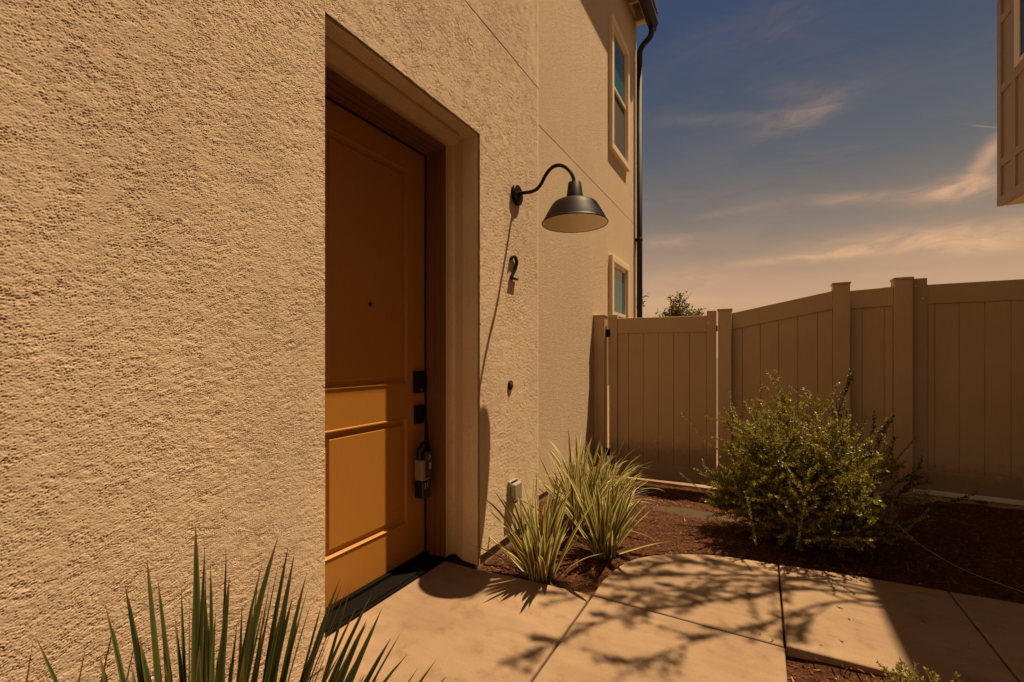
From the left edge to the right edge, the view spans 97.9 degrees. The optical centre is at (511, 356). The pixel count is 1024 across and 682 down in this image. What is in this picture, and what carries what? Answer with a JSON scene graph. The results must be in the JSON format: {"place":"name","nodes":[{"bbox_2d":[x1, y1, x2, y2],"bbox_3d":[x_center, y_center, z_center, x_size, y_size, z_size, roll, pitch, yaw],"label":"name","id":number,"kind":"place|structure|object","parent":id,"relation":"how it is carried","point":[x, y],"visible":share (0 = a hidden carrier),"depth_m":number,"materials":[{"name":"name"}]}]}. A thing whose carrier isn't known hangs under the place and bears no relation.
{"place":"outdoors","nodes":[
{"label":"outdoors","id":0,"kind":"place"},
{"bbox_2d":[0,0,658,681],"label":"house","id":1,"kind":"structure","parent":0,"point":[260,292],"depth_m":1.54,"materials":[{"name":"paint"}]},
{"bbox_2d":[325,98,428,607],"bbox_3d":[-0.744,-0.017,2.324,0.118,2.408,0.903,0,0,29],"label":"door","id":2,"kind":"structure","parent":1,"relation":"in","point":[375,419],"depth_m":2.36,"materials":[{"name":"paint"}]},
{"bbox_2d":[415,440,431,498],"bbox_3d":[-0.517,0.660,2.622,0.075,0.331,0.102,0,0,29],"label":"lockbox","id":3,"kind":"object","parent":2,"relation":"hanging from","point":[423,467],"visible":1,"depth_m":2.59,"materials":[{"name":"black metal"}]},
{"bbox_2d":[508,380,512,389],"bbox_3d":[-0.007,0.186,2.917,0.024,0.064,0.064,0,0,29],"label":"doorbell","id":4,"kind":"object","parent":1,"relation":"attached to","point":[510,384],"visible":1,"depth_m":2.90,"materials":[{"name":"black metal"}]},
{"bbox_2d":[507,478,521,502],"bbox_3d":[0.018,0.883,2.928,0.062,0.143,0.106,0,0,29],"label":"outlet box","id":5,"kind":"object","parent":1,"relation":"attached to","point":[513,484],"visible":0.83,"depth_m":2.89,"materials":[{"name":"grey plastic"}]},
{"bbox_2d":[510,255,518,279],"bbox_3d":[0.010,-0.588,2.942,0.030,0.157,0.087,0,0,29],"label":"house number","id":6,"kind":"object","parent":1,"relation":"attached to","point":[515,267],"visible":1,"depth_m":2.94,"materials":[{"name":"black metal"}]},
{"bbox_2d":[511,163,607,232],"bbox_3d":[0.258,-0.994,2.732,0.664,0.399,0.395,0,0,29],"label":"wall lamp","id":7,"kind":"object","parent":1,"relation":"attached to","point":[574,210],"visible":1,"depth_m":2.73,"materials":[{"name":"black metal"}]},
{"bbox_2d":[609,13,629,171],"bbox_3d":[1.424,-3.440,5.922,0.068,1.680,0.839,0,0,29],"label":"window","id":8,"kind":"structure","parent":1,"relation":"in","point":[619,54],"depth_m":5.93,"materials":[{"name":"paint"}]},
{"bbox_2d":[609,254,629,317],"bbox_3d":[1.424,-0.553,5.922,0.068,1.445,0.839,0,0,29],"label":"window","id":9,"kind":"structure","parent":1,"relation":"in","point":[619,271],"depth_m":5.93,"materials":[{"name":"paint"}]},
{"bbox_2d":[446,358,717,561],"bbox_3d":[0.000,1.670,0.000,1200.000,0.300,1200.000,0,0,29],"label":"ground","id":10,"kind":"structure","parent":0,"point":[450,557],"depth_m":9.57,"materials":[{"name":"beige"}]},
{"bbox_2d":[643,291,706,317],"bbox_3d":[4.410,-0.203,13.270,2.726,3.460,1.431,0,0,29],"label":"tree","id":11,"kind":"object","parent":10,"relation":"on","point":[676,310],"visible":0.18,"depth_m":12.82,"materials":[{"name":"green plant"}]},
{"bbox_2d":[615,454,717,490],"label":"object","id":12,"kind":"object","parent":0,"point":[684,485],"depth_m":4.88,"materials":[{"name":"concrete"}]},
{"bbox_2d":[325,554,1023,681],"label":"path","id":13,"kind":"structure","parent":0,"point":[681,618],"depth_m":2.01,"materials":[{"name":"concrete"}]},
{"bbox_2d":[448,480,1023,681],"bbox_3d":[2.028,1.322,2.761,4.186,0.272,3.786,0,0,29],"label":"mulch","id":14,"kind":"object","parent":0,"point":[747,533],"visible":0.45,"depth_m":2.90,"materials":[{"name":"brown wood"}]},
{"bbox_2d":[36,524,445,681],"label":"flax plant","id":15,"kind":"object","parent":14,"relation":"on","point":[202,660],"visible":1,"depth_m":1.09,"materials":[{"name":"green plant"}]},
{"bbox_2d":[467,476,603,583],"bbox_3d":[0.160,0.965,2.510,0.800,0.591,0.686,0,0,29],"label":"flax plant","id":16,"kind":"object","parent":14,"relation":"on","point":[537,552],"visible":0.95,"depth_m":2.44,"materials":[{"name":"green plant"}]},
{"bbox_2d":[520,431,653,539],"bbox_3d":[0.537,0.911,3.233,0.962,0.708,1.030,0,0,9],"label":"flax plant","id":17,"kind":"object","parent":14,"relation":"on","point":[573,471],"visible":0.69,"depth_m":3.23,"materials":[{"name":"green plant"}]},
{"bbox_2d":[593,314,607,482],"bbox_3d":[1.007,0.497,5.072,0.140,1.945,0.140,0,0,29],"label":"gate post","id":18,"kind":"object","parent":14,"relation":"on","point":[600,380],"visible":0.8,"depth_m":5.02,"materials":[{"name":"beige plastic"}]},
{"bbox_2d":[606,310,717,486],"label":"gate","id":19,"kind":"structure","parent":18,"relation":"attached to","point":[662,374],"depth_m":4.81,"materials":[{"name":"beige plastic"}]},
{"bbox_2d":[542,442,662,520],"bbox_3d":[0.724,0.996,3.648,0.948,0.672,0.957,0,0,-5],"label":"flax plant","id":20,"kind":"object","parent":14,"relation":"on","point":[612,476],"visible":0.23,"depth_m":3.61,"materials":[{"name":"green plant"}]},
{"bbox_2d":[548,471,671,559],"bbox_3d":[0.611,0.984,2.778,0.781,0.556,0.633,0,0,-2],"label":"flax plant","id":21,"kind":"object","parent":14,"relation":"on","point":[606,521],"visible":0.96,"depth_m":2.72,"materials":[{"name":"green plant"}]},
{"bbox_2d":[681,369,940,558],"bbox_3d":[1.867,0.684,3.042,1.382,1.212,1.201,0,0,29],"label":"shrub","id":22,"kind":"object","parent":14,"relation":"on","point":[789,485],"visible":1,"depth_m":2.78,"materials":[{"name":"green plant"}]},
{"bbox_2d":[717,277,913,495],"bbox_3d":[2.838,0.384,4.291,1.570,2.172,0.158,0,0,26],"label":"fence","id":23,"kind":"object","parent":14,"relation":"on","point":[819,344],"visible":0.69,"depth_m":4.15,"materials":[{"name":"beige plastic"}]},
{"bbox_2d":[913,278,1023,499],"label":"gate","id":24,"kind":"structure","parent":23,"relation":"attached to","point":[968,383],"depth_m":3.80,"materials":[{"name":"beige plastic"}]},
{"bbox_2d":[803,366,979,531],"bbox_3d":[2.658,0.693,3.149,1.031,1.249,0.421,0,0,29],"label":"shrub","id":25,"kind":"object","parent":14,"relation":"on","point":[912,478],"visible":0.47,"depth_m":3.15,"materials":[{"name":"green plant"}]},
{"bbox_2d":[835,657,971,681],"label":"shrub","id":26,"kind":"object","parent":14,"relation":"on","point":[910,677],"visible":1,"depth_m":1.46,"materials":[{"name":"green plant"}]},
{"bbox_2d":[875,488,1023,509],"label":"kerb","id":27,"kind":"structure","parent":14,"relation":"on","point":[1003,505],"depth_m":3.76,"materials":[{"name":"concrete"}]},
{"bbox_2d":[913,489,1023,505],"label":"gate sill","id":28,"kind":"structure","parent":27,"relation":"on","point":[986,498],"depth_m":3.78,"materials":[{"name":"beige concrete"}]},
{"bbox_2d":[897,524,1021,591],"bbox_3d":[2.355,1.053,2.343,0.651,0.347,0.043,0,0,7],"label":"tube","id":29,"kind":"object","parent":14,"relation":"on","point":[953,564],"visible":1,"depth_m":2.36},
{"bbox_2d":[637,0,1023,357],"label":"sky","id":30,"kind":"structure","parent":0,"point":[792,149],"materials":[{"name":"blue"}]},
{"bbox_2d":[997,0,1023,206],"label":"neighbour house","id":31,"kind":"structure","parent":0,"point":[1010,102],"depth_m":4.41,"materials":[{"name":"paint"}]},
{"bbox_2d":[1014,0,1023,67],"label":"window","id":32,"kind":"structure","parent":31,"relation":"in","point":[1018,58],"depth_m":4.22,"materials":[{"name":"plastic"}]}
]}

